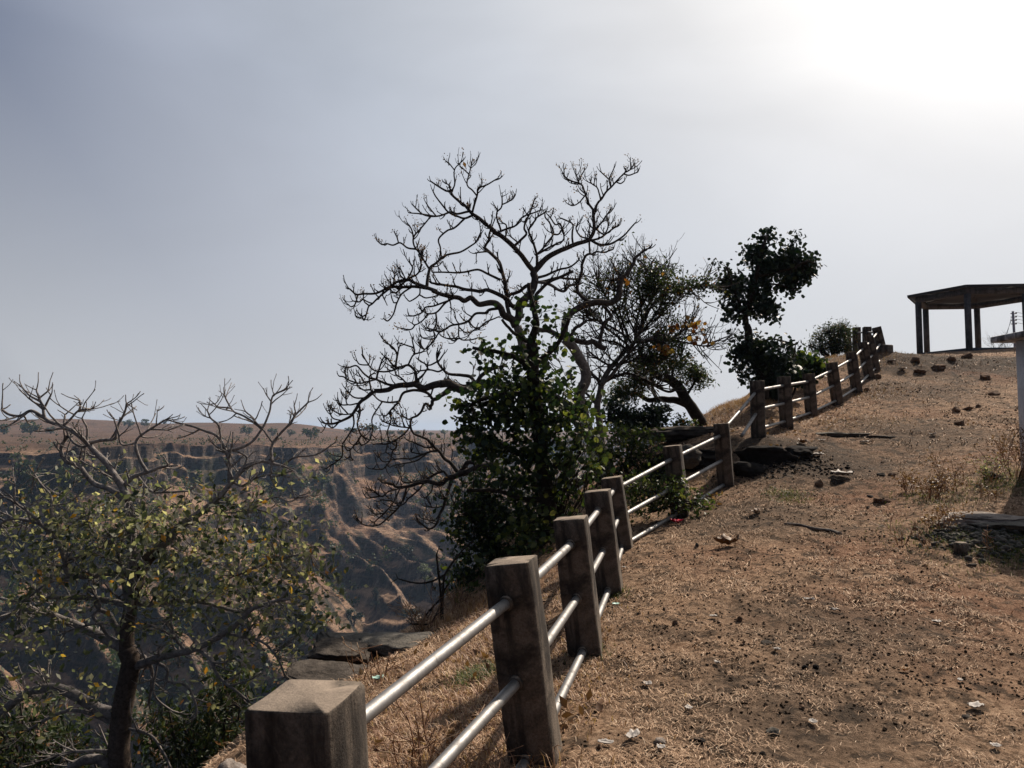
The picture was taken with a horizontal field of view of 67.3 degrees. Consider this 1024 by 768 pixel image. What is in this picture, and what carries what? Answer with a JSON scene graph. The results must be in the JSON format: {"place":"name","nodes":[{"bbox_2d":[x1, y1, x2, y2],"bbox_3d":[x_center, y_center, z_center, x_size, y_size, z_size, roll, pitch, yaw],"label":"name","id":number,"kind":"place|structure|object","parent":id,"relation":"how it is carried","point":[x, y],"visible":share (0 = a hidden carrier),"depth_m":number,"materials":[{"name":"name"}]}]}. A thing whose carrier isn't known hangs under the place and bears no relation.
{"place":"outdoors","nodes":[
{"label":"outdoors","id":0,"kind":"place"},
{"bbox_2d":[0,419,649,767],"bbox_3d":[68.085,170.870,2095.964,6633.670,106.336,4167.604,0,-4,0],"label":"hills","id":1,"kind":"structure","parent":0,"point":[345,497],"depth_m":300.21,"materials":[{"name":"brown stone"}]},
{"bbox_2d":[0,423,10,433],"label":"plateau tree","id":2,"kind":"object","parent":1,"relation":"on","point":[4,430],"visible":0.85,"depth_m":517.97,"materials":[{"name":"green plant"}]},
{"bbox_2d":[0,451,39,496],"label":"canyon tree","id":3,"kind":"object","parent":1,"relation":"on","point":[20,466],"visible":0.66,"depth_m":265.60,"materials":[{"name":"green plant"}]},
{"bbox_2d":[17,420,42,434],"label":"plateau tree","id":4,"kind":"object","parent":1,"relation":"on","point":[24,427],"visible":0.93,"depth_m":516.56,"materials":[{"name":"green plant"}]},
{"bbox_2d":[13,467,51,503],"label":"canyon tree","id":5,"kind":"object","parent":1,"relation":"on","point":[25,475],"visible":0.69,"depth_m":265.09,"materials":[{"name":"green plant"}]},
{"bbox_2d":[52,465,83,489],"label":"canyon tree","id":6,"kind":"object","parent":1,"relation":"on","point":[61,471],"visible":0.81,"depth_m":263.62,"materials":[{"name":"green plant"}]},
{"bbox_2d":[91,463,120,491],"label":"canyon tree","id":7,"kind":"object","parent":1,"relation":"on","point":[105,477],"visible":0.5,"depth_m":269.45,"materials":[{"name":"green plant"}]},
{"bbox_2d":[121,419,134,426],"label":"plateau tree","id":8,"kind":"object","parent":1,"relation":"on","point":[128,422],"visible":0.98,"depth_m":757.64,"materials":[{"name":"green plant"}]},
{"bbox_2d":[239,425,252,435],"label":"plateau tree","id":9,"kind":"object","parent":1,"relation":"on","point":[248,430],"visible":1,"depth_m":558.78,"materials":[{"name":"green plant"}]},
{"bbox_2d":[0,446,529,767],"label":"canyon scrub","id":10,"kind":"object","parent":1,"relation":"on","point":[117,660],"visible":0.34,"depth_m":241.94,"materials":[{"name":"green plant"}]},
{"bbox_2d":[267,428,277,435],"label":"plateau tree","id":11,"kind":"object","parent":1,"relation":"on","point":[273,431],"visible":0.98,"depth_m":557.28,"materials":[{"name":"green plant"}]},
{"bbox_2d":[1,431,568,452],"bbox_3d":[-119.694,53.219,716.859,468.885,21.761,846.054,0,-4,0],"label":"plateau scrub","id":12,"kind":"object","parent":1,"relation":"on","point":[184,440],"visible":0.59,"depth_m":403.12,"materials":[{"name":"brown plant"}]},
{"bbox_2d":[301,427,319,439],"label":"plateau tree","id":13,"kind":"object","parent":1,"relation":"on","point":[307,432],"visible":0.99,"depth_m":467.84,"materials":[{"name":"green plant"}]},
{"bbox_2d":[314,473,331,490],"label":"canyon tree","id":14,"kind":"object","parent":1,"relation":"on","point":[320,480],"visible":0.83,"depth_m":363.46,"materials":[{"name":"green plant"}]},
{"bbox_2d":[322,452,342,472],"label":"canyon tree","id":15,"kind":"object","parent":1,"relation":"on","point":[332,457],"visible":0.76,"depth_m":376.68,"materials":[{"name":"green plant"}]},
{"bbox_2d":[344,608,364,626],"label":"canyon tree","id":16,"kind":"object","parent":1,"relation":"on","point":[359,615],"visible":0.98,"depth_m":264.64,"materials":[{"name":"green plant"}]},
{"bbox_2d":[365,563,373,574],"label":"canyon tree","id":17,"kind":"object","parent":1,"relation":"on","point":[370,569],"visible":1,"depth_m":299.96,"materials":[{"name":"green plant"}]},
{"bbox_2d":[361,423,380,438],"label":"plateau tree","id":18,"kind":"object","parent":1,"relation":"on","point":[374,427],"visible":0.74,"depth_m":518.98,"materials":[{"name":"green plant"}]},
{"bbox_2d":[369,587,380,610],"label":"canyon tree","id":19,"kind":"object","parent":1,"relation":"on","point":[375,595],"visible":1,"depth_m":278.56,"materials":[{"name":"green plant"}]},
{"bbox_2d":[400,543,413,555],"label":"canyon tree","id":20,"kind":"object","parent":1,"relation":"on","point":[407,550],"visible":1,"depth_m":335.99,"materials":[{"name":"green plant"}]},
{"bbox_2d":[401,606,420,621],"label":"canyon tree","id":21,"kind":"object","parent":1,"relation":"on","point":[404,615],"visible":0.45,"depth_m":252.66,"materials":[{"name":"green plant"}]},
{"bbox_2d":[416,562,431,586],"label":"canyon tree","id":22,"kind":"object","parent":1,"relation":"on","point":[424,569],"visible":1,"depth_m":301.36,"materials":[{"name":"green plant"}]},
{"bbox_2d":[0,0,1023,429],"label":"sky","id":23,"kind":"structure","parent":0,"point":[190,189],"materials":[{"name":"grey"}]},
{"bbox_2d":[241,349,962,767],"bbox_3d":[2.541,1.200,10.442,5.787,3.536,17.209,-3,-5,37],"label":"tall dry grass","id":24,"kind":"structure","parent":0,"point":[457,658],"depth_m":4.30,"materials":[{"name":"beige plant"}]},
{"bbox_2d":[203,348,1023,767],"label":"ground","id":25,"kind":"structure","parent":0,"point":[868,456],"depth_m":5.61,"materials":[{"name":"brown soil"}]},
{"bbox_2d":[0,688,108,767],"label":"bush","id":26,"kind":"object","parent":25,"relation":"on","point":[15,753],"visible":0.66,"depth_m":8.32,"materials":[{"name":"green plant"}]},
{"bbox_2d":[0,372,368,767],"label":"foreground tree","id":27,"kind":"object","parent":25,"relation":"on","point":[117,716],"visible":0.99,"depth_m":7.77,"materials":[{"name":"green plant"}]},
{"bbox_2d":[130,648,275,767],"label":"bush","id":28,"kind":"object","parent":25,"relation":"on","point":[224,727],"visible":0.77,"depth_m":8.40,"materials":[{"name":"green plant"}]},
{"bbox_2d":[217,758,245,767],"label":"rock","id":29,"kind":"object","parent":25,"relation":"on","point":[229,763],"visible":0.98,"depth_m":2.52,"materials":[{"name":"stone"}]},
{"bbox_2d":[285,659,368,680],"bbox_3d":[-1.451,2.307,6.023,0.667,0.160,0.608,0,-4,0],"label":"rock","id":30,"kind":"object","parent":25,"relation":"on","point":[311,669],"visible":0.57,"depth_m":5.99,"materials":[{"name":"grey stone"}]},
{"bbox_2d":[307,637,370,664],"bbox_3d":[-1.504,2.401,6.755,0.559,0.255,0.602,0,-4,0],"label":"rock","id":31,"kind":"object","parent":25,"relation":"on","point":[330,649],"visible":0.61,"depth_m":6.62,"materials":[{"name":"grey stone"}]},
{"bbox_2d":[315,631,384,660],"bbox_3d":[-1.349,2.507,7.167,0.909,0.277,1.028,2,-4,-23],"label":"rock","id":32,"kind":"object","parent":25,"relation":"on","point":[355,636],"visible":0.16,"depth_m":7.31,"materials":[{"name":"grey stone"}]},
{"bbox_2d":[342,637,398,685],"bbox_3d":[-0.957,1.905,5.298,0.423,0.324,0.243,-3,-4,35],"label":"dry weed","id":33,"kind":"object","parent":25,"relation":"on","point":[383,660],"visible":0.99,"depth_m":5.29,"materials":[{"name":"brown plant"}]},
{"bbox_2d":[345,642,407,681],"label":"dry weed","id":34,"kind":"object","parent":25,"relation":"on","point":[352,659],"visible":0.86,"depth_m":5.38,"materials":[{"name":"brown plant"}]},
{"bbox_2d":[359,632,434,656],"bbox_3d":[-1.059,2.380,7.014,0.831,0.160,0.622,0,-4,0],"label":"rock","id":35,"kind":"object","parent":25,"relation":"on","point":[393,643],"visible":0.64,"depth_m":6.93,"materials":[{"name":"grey stone"}]},
{"bbox_2d":[373,691,458,766],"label":"dry weed","id":36,"kind":"object","parent":25,"relation":"on","point":[414,751],"visible":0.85,"depth_m":3.34,"materials":[{"name":"brown plant"}]},
{"bbox_2d":[387,580,459,631],"bbox_3d":[-0.945,2.322,8.061,0.802,0.498,0.562,0,-4,0],"label":"dry weed","id":37,"kind":"object","parent":25,"relation":"on","point":[424,619],"visible":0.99,"depth_m":8.05,"materials":[{"name":"brown plant"}]},
{"bbox_2d":[391,540,473,625],"bbox_3d":[-0.865,2.180,8.273,0.902,0.977,0.550,0,-4,0],"label":"dead sapling","id":38,"kind":"object","parent":25,"relation":"on","point":[441,591],"visible":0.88,"depth_m":8.24,"materials":[{"name":"brown wood"}]},
{"bbox_2d":[435,576,484,611],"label":"dry weed","id":39,"kind":"object","parent":25,"relation":"on","point":[460,600],"visible":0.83,"depth_m":8.48,"materials":[{"name":"brown plant"}]},
{"bbox_2d":[367,704,566,767],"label":"dead stalks","id":40,"kind":"object","parent":25,"relation":"on","point":[480,766],"visible":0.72,"depth_m":3.14,"materials":[{"name":"brown plant"}]},
{"bbox_2d":[317,147,656,530],"bbox_3d":[-0.232,-0.828,11.965,5.362,6.181,1.423,1,-4,-11],"label":"bare tree","id":41,"kind":"object","parent":25,"relation":"on","point":[510,318],"visible":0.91,"depth_m":11.81,"materials":[{"name":"brown plant"}]},
{"bbox_2d":[244,411,739,767],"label":"railing","id":42,"kind":"object","parent":25,"relation":"on","point":[296,723],"visible":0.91,"depth_m":3.24,"materials":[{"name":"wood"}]},
{"bbox_2d":[428,464,574,597],"bbox_3d":[-0.026,2.004,10.112,2.160,2.096,1.372,0,-4,0],"label":"bush","id":43,"kind":"object","parent":25,"relation":"on","point":[481,516],"visible":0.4,"depth_m":9.95,"materials":[{"name":"green plant"}]},
{"bbox_2d":[435,283,613,535],"bbox_3d":[0.165,0.508,9.644,2.251,3.581,1.562,0,-4,0],"label":"leafy tree","id":44,"kind":"object","parent":25,"relation":"on","point":[529,413],"visible":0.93,"depth_m":9.47,"materials":[{"name":"green plant"}]},
{"bbox_2d":[451,388,624,603],"bbox_3d":[0.300,1.437,9.427,2.037,2.776,1.685,0,-4,0],"label":"creeper","id":45,"kind":"object","parent":25,"relation":"on","point":[542,537],"visible":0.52,"depth_m":9.10,"materials":[{"name":"green plant"}]},
{"bbox_2d":[359,416,821,761],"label":"fallen leaves","id":46,"kind":"object","parent":25,"relation":"on","point":[589,695],"visible":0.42,"depth_m":3.84,"materials":[{"name":"brown plant"}]},
{"bbox_2d":[598,738,613,743],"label":"paper litter","id":47,"kind":"object","parent":25,"relation":"on","point":[605,741],"visible":1,"depth_m":3.37,"materials":[{"name":"paper"}]},
{"bbox_2d":[582,418,666,485],"bbox_3d":[1.685,1.055,11.123,1.352,1.138,1.061,1,-4,-14],"label":"bush","id":48,"kind":"object","parent":25,"relation":"on","point":[632,444],"visible":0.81,"depth_m":11.06,"materials":[{"name":"green plant"}]},
{"bbox_2d":[625,728,639,738],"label":"paper litter","id":49,"kind":"object","parent":25,"relation":"on","point":[631,733],"visible":1,"depth_m":3.45,"materials":[{"name":"paper"}]},
{"bbox_2d":[601,394,674,443],"bbox_3d":[2.300,0.659,14.190,1.473,0.927,1.058,0,-4,0],"label":"bush","id":50,"kind":"object","parent":25,"relation":"on","point":[649,417],"visible":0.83,"depth_m":14.05,"materials":[{"name":"green plant"}]},
{"bbox_2d":[550,230,750,441],"bbox_3d":[2.356,-0.479,13.222,3.426,4.360,1.964,0,-4,0],"label":"leafy tree","id":51,"kind":"object","parent":25,"relation":"on","point":[648,289],"visible":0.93,"depth_m":13.04,"materials":[{"name":"green plant"}]},
{"bbox_2d":[646,459,665,481],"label":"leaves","id":52,"kind":"object","parent":25,"relation":"on","point":[660,470],"visible":0.14,"depth_m":10.93,"materials":[{"name":"green plant"}]},
{"bbox_2d":[653,737,665,744],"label":"stone","id":53,"kind":"object","parent":25,"relation":"on","point":[659,740],"visible":0.86,"depth_m":3.38,"materials":[{"name":"stone"}]},
{"bbox_2d":[601,347,719,425],"bbox_3d":[2.826,0.140,14.985,2.497,1.872,1.082,0,-4,0],"label":"leaning tree","id":54,"kind":"object","parent":25,"relation":"on","point":[695,375],"visible":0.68,"depth_m":14.95,"materials":[{"name":"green plant"}]},
{"bbox_2d":[621,462,720,522],"bbox_3d":[1.737,1.289,8.889,1.351,0.771,0.830,0,-4,0],"label":"bush","id":55,"kind":"object","parent":25,"relation":"on","point":[637,489],"visible":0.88,"depth_m":8.87,"materials":[{"name":"green plant"}]},
{"bbox_2d":[641,426,713,441],"bbox_3d":[3.110,0.863,13.125,1.952,0.306,0.745,0,-4,0],"label":"rock","id":56,"kind":"object","parent":25,"relation":"on","point":[675,433],"visible":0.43,"depth_m":12.83,"materials":[{"name":"grey stone"}]},
{"bbox_2d":[669,412,698,425],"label":"bush","id":57,"kind":"object","parent":25,"relation":"on","point":[680,421],"visible":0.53,"depth_m":14.32,"materials":[{"name":"green plant"}]},
{"bbox_2d":[656,448,715,469],"bbox_3d":[2.612,1.176,11.249,1.010,0.550,0.641,1,-4,-16],"label":"rock","id":58,"kind":"object","parent":25,"relation":"on","point":[708,458],"visible":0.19,"depth_m":11.02,"materials":[{"name":"black stone"}]},
{"bbox_2d":[353,352,1023,767],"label":"clods","id":59,"kind":"object","parent":25,"relation":"on","point":[789,628],"visible":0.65,"depth_m":4.82,"materials":[{"name":"soil"}]},
{"bbox_2d":[682,444,701,468],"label":"rock","id":60,"kind":"object","parent":25,"relation":"on","point":[692,459],"visible":0.68,"depth_m":10.42,"materials":[{"name":"grey stone"}]},
{"bbox_2d":[694,737,705,742],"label":"stone","id":61,"kind":"object","parent":25,"relation":"on","point":[701,740],"visible":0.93,"depth_m":3.45,"materials":[{"name":"stone"}]},
{"bbox_2d":[713,533,739,544],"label":"dried leaf","id":62,"kind":"object","parent":25,"relation":"on","point":[723,538],"visible":1,"depth_m":7.32,"materials":[{"name":"brown plant"}]},
{"bbox_2d":[435,464,1023,691],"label":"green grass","id":63,"kind":"structure","parent":25,"relation":"on","point":[474,669],"depth_m":7.04,"materials":[{"name":"plant"}]},
{"bbox_2d":[733,461,766,477],"bbox_3d":[3.257,1.184,10.471,0.428,0.259,0.407,-3,-4,35],"label":"rock","id":64,"kind":"object","parent":25,"relation":"on","point":[748,469],"visible":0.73,"depth_m":10.35,"materials":[{"name":"grey stone"}]},
{"bbox_2d":[733,446,798,464],"bbox_3d":[3.529,1.039,10.738,0.886,0.359,0.442,0,-4,0],"label":"rock","id":65,"kind":"object","parent":25,"relation":"on","point":[767,455],"visible":0.65,"depth_m":10.57,"materials":[{"name":"black stone"}]},
{"bbox_2d":[761,640,771,645],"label":"stone","id":66,"kind":"object","parent":25,"relation":"on","point":[765,642],"visible":0.91,"depth_m":4.76,"materials":[{"name":"stone"}]},
{"bbox_2d":[707,226,826,398],"bbox_3d":[4.837,-1.378,14.580,2.273,3.339,1.030,0,-4,0],"label":"lone tree","id":67,"kind":"object","parent":25,"relation":"on","point":[760,359],"visible":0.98,"depth_m":14.49,"materials":[{"name":"green plant"}]},
{"bbox_2d":[766,727,780,736],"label":"stone","id":68,"kind":"object","parent":25,"relation":"on","point":[774,731],"visible":0.99,"depth_m":3.56,"materials":[{"name":"stone"}]},
{"bbox_2d":[765,364,812,400],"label":"bush","id":69,"kind":"object","parent":25,"relation":"on","point":[795,377],"visible":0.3,"depth_m":15.10,"materials":[{"name":"green plant"}]},
{"bbox_2d":[712,439,882,488],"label":"gravel","id":70,"kind":"structure","parent":25,"relation":"on","point":[796,469],"depth_m":10.37,"materials":[{"name":"grey gravel"}]},
{"bbox_2d":[784,445,817,459],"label":"rock","id":71,"kind":"object","parent":25,"relation":"on","point":[804,452],"visible":0.59,"depth_m":10.72,"materials":[{"name":"grey stone"}]},
{"bbox_2d":[785,347,832,383],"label":"bush","id":72,"kind":"object","parent":25,"relation":"on","point":[815,362],"visible":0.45,"depth_m":16.82,"materials":[{"name":"green plant"}]},
{"bbox_2d":[737,326,885,438],"bbox_3d":[7.233,-0.278,16.698,1.494,3.568,13.742,-2,-4,29],"label":"railing","id":73,"kind":"object","parent":25,"relation":"on","point":[867,347],"visible":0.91,"depth_m":13.96,"materials":[{"name":"concrete"}]},
{"bbox_2d":[784,523,841,534],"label":"dead branch","id":74,"kind":"object","parent":25,"relation":"on","point":[822,529],"visible":0.98,"depth_m":7.75,"materials":[{"name":"wood"}]},
{"bbox_2d":[815,479,823,486],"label":"stone","id":75,"kind":"object","parent":25,"relation":"on","point":[819,483],"visible":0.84,"depth_m":9.57,"materials":[{"name":"stone"}]},
{"bbox_2d":[620,352,1019,462],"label":"dry grass","id":76,"kind":"structure","parent":25,"relation":"on","point":[900,410],"depth_m":13.93,"materials":[{"name":"plant"}]},
{"bbox_2d":[801,318,857,357],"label":"bush","id":77,"kind":"object","parent":25,"relation":"on","point":[836,343],"visible":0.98,"depth_m":21.45,"materials":[{"name":"green plant"}]},
{"bbox_2d":[815,432,848,436],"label":"rock","id":78,"kind":"object","parent":25,"relation":"on","point":[836,434],"visible":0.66,"depth_m":12.41,"materials":[{"name":"stone"}]},
{"bbox_2d":[830,478,844,484],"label":"stone","id":79,"kind":"object","parent":25,"relation":"on","point":[834,481],"visible":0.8,"depth_m":9.66,"materials":[{"name":"stone"}]},
{"bbox_2d":[831,469,852,475],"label":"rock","id":80,"kind":"object","parent":25,"relation":"on","point":[838,472],"visible":1,"depth_m":9.92,"materials":[{"name":"stone"}]},
{"bbox_2d":[847,433,871,436],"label":"rock","id":81,"kind":"object","parent":25,"relation":"on","point":[855,434],"visible":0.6,"depth_m":12.38,"materials":[{"name":"stone"}]},
{"bbox_2d":[873,497,890,502],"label":"stone","id":82,"kind":"object","parent":25,"relation":"on","point":[875,499],"visible":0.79,"depth_m":8.66,"materials":[{"name":"stone"}]},
{"bbox_2d":[868,435,897,437],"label":"rock","id":83,"kind":"object","parent":25,"relation":"on","point":[878,436],"visible":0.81,"depth_m":12.21,"materials":[{"name":"stone"}]},
{"bbox_2d":[877,344,892,352],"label":"concrete block","id":84,"kind":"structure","parent":25,"relation":"on","point":[884,348],"depth_m":19.48,"materials":[{"name":"concrete"}]},
{"bbox_2d":[867,515,920,545],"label":"dry weed","id":85,"kind":"object","parent":25,"relation":"on","point":[890,532],"visible":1,"depth_m":7.12,"materials":[{"name":"brown plant"}]},
{"bbox_2d":[889,466,927,491],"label":"dry weed","id":86,"kind":"object","parent":25,"relation":"on","point":[904,485],"visible":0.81,"depth_m":9.05,"materials":[{"name":"brown plant"}]},
{"bbox_2d":[914,530,940,548],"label":"dry weed","id":87,"kind":"object","parent":25,"relation":"on","point":[924,540],"visible":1,"depth_m":7.06,"materials":[{"name":"brown plant"}]},
{"bbox_2d":[905,468,959,499],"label":"dry weed","id":88,"kind":"object","parent":25,"relation":"on","point":[929,489],"visible":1,"depth_m":8.57,"materials":[{"name":"brown plant"}]},
{"bbox_2d":[931,364,945,370],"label":"stone","id":89,"kind":"object","parent":25,"relation":"on","point":[939,367],"visible":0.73,"depth_m":18.00,"materials":[{"name":"stone"}]},
{"bbox_2d":[919,502,972,529],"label":"dry weed","id":90,"kind":"object","parent":25,"relation":"on","point":[938,518],"visible":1,"depth_m":7.43,"materials":[{"name":"brown plant"}]},
{"bbox_2d":[918,448,984,491],"bbox_3d":[5.099,0.993,8.936,0.662,0.518,0.879,0,-4,0],"label":"dry weed","id":91,"kind":"object","parent":25,"relation":"on","point":[933,478],"visible":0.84,"depth_m":8.95,"materials":[{"name":"brown plant"}]},
{"bbox_2d":[898,515,1023,568],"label":"gravel","id":92,"kind":"structure","parent":25,"relation":"on","point":[950,538],"depth_m":7.08,"materials":[{"name":"grey gravel"}]},
{"bbox_2d":[953,542,968,555],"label":"rock","id":93,"kind":"object","parent":25,"relation":"on","point":[960,548],"visible":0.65,"depth_m":6.86,"materials":[{"name":"grey stone"}]},
{"bbox_2d":[907,284,1023,353],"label":"pavilion","id":94,"kind":"structure","parent":25,"relation":"on","point":[969,297],"depth_m":30.49,"materials":[{"name":"concrete"}]},
{"bbox_2d":[961,352,972,358],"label":"stone","id":95,"kind":"object","parent":25,"relation":"on","point":[968,355],"visible":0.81,"depth_m":21.37,"materials":[{"name":"stone"}]},
{"bbox_2d":[967,701,984,707],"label":"paper litter","id":96,"kind":"object","parent":25,"relation":"on","point":[976,704],"visible":1,"depth_m":3.88,"materials":[{"name":"paper"}]},
{"bbox_2d":[936,511,1023,527],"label":"rock","id":97,"kind":"object","parent":25,"relation":"on","point":[978,517],"visible":0.55,"depth_m":7.46,"materials":[{"name":"stone"}]},
{"bbox_2d":[975,525,995,550],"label":"dry weed","id":98,"kind":"object","parent":25,"relation":"on","point":[986,534],"visible":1,"depth_m":6.87,"materials":[{"name":"brown plant"}]},
{"bbox_2d":[980,374,990,379],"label":"stone","id":99,"kind":"object","parent":25,"relation":"on","point":[985,377],"visible":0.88,"depth_m":16.90,"materials":[{"name":"stone"}]},
{"bbox_2d":[966,453,1011,482],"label":"dry weed","id":100,"kind":"object","parent":25,"relation":"on","point":[988,474],"visible":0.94,"depth_m":8.86,"materials":[{"name":"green plant"}]},
{"bbox_2d":[975,482,1002,500],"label":"dry weed","id":101,"kind":"object","parent":25,"relation":"on","point":[985,491],"visible":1,"depth_m":8.27,"materials":[{"name":"brown plant"}]},
{"bbox_2d":[967,419,1023,476],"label":"dry weed","id":102,"kind":"object","parent":25,"relation":"on","point":[1021,458],"visible":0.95,"depth_m":8.87,"materials":[{"name":"brown plant"}]},
{"bbox_2d":[967,520,1023,531],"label":"rock","id":103,"kind":"object","parent":25,"relation":"on","point":[1017,525],"visible":0.45,"depth_m":7.21,"materials":[{"name":"grey stone"}]},
{"bbox_2d":[983,428,1019,460],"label":"dry weed","id":104,"kind":"object","parent":25,"relation":"on","point":[1013,444],"visible":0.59,"depth_m":9.85,"materials":[{"name":"brown plant"}]},
{"bbox_2d":[991,331,1023,467],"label":"pillar","id":105,"kind":"structure","parent":25,"relation":"on","point":[1017,338],"depth_m":9.05,"materials":[{"name":"white paint"}]},
{"bbox_2d":[1006,311,1016,346],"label":"utility pole","id":106,"kind":"object","parent":25,"relation":"on","point":[1013,320],"visible":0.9,"depth_m":80.50,"materials":[{"name":"metal"}]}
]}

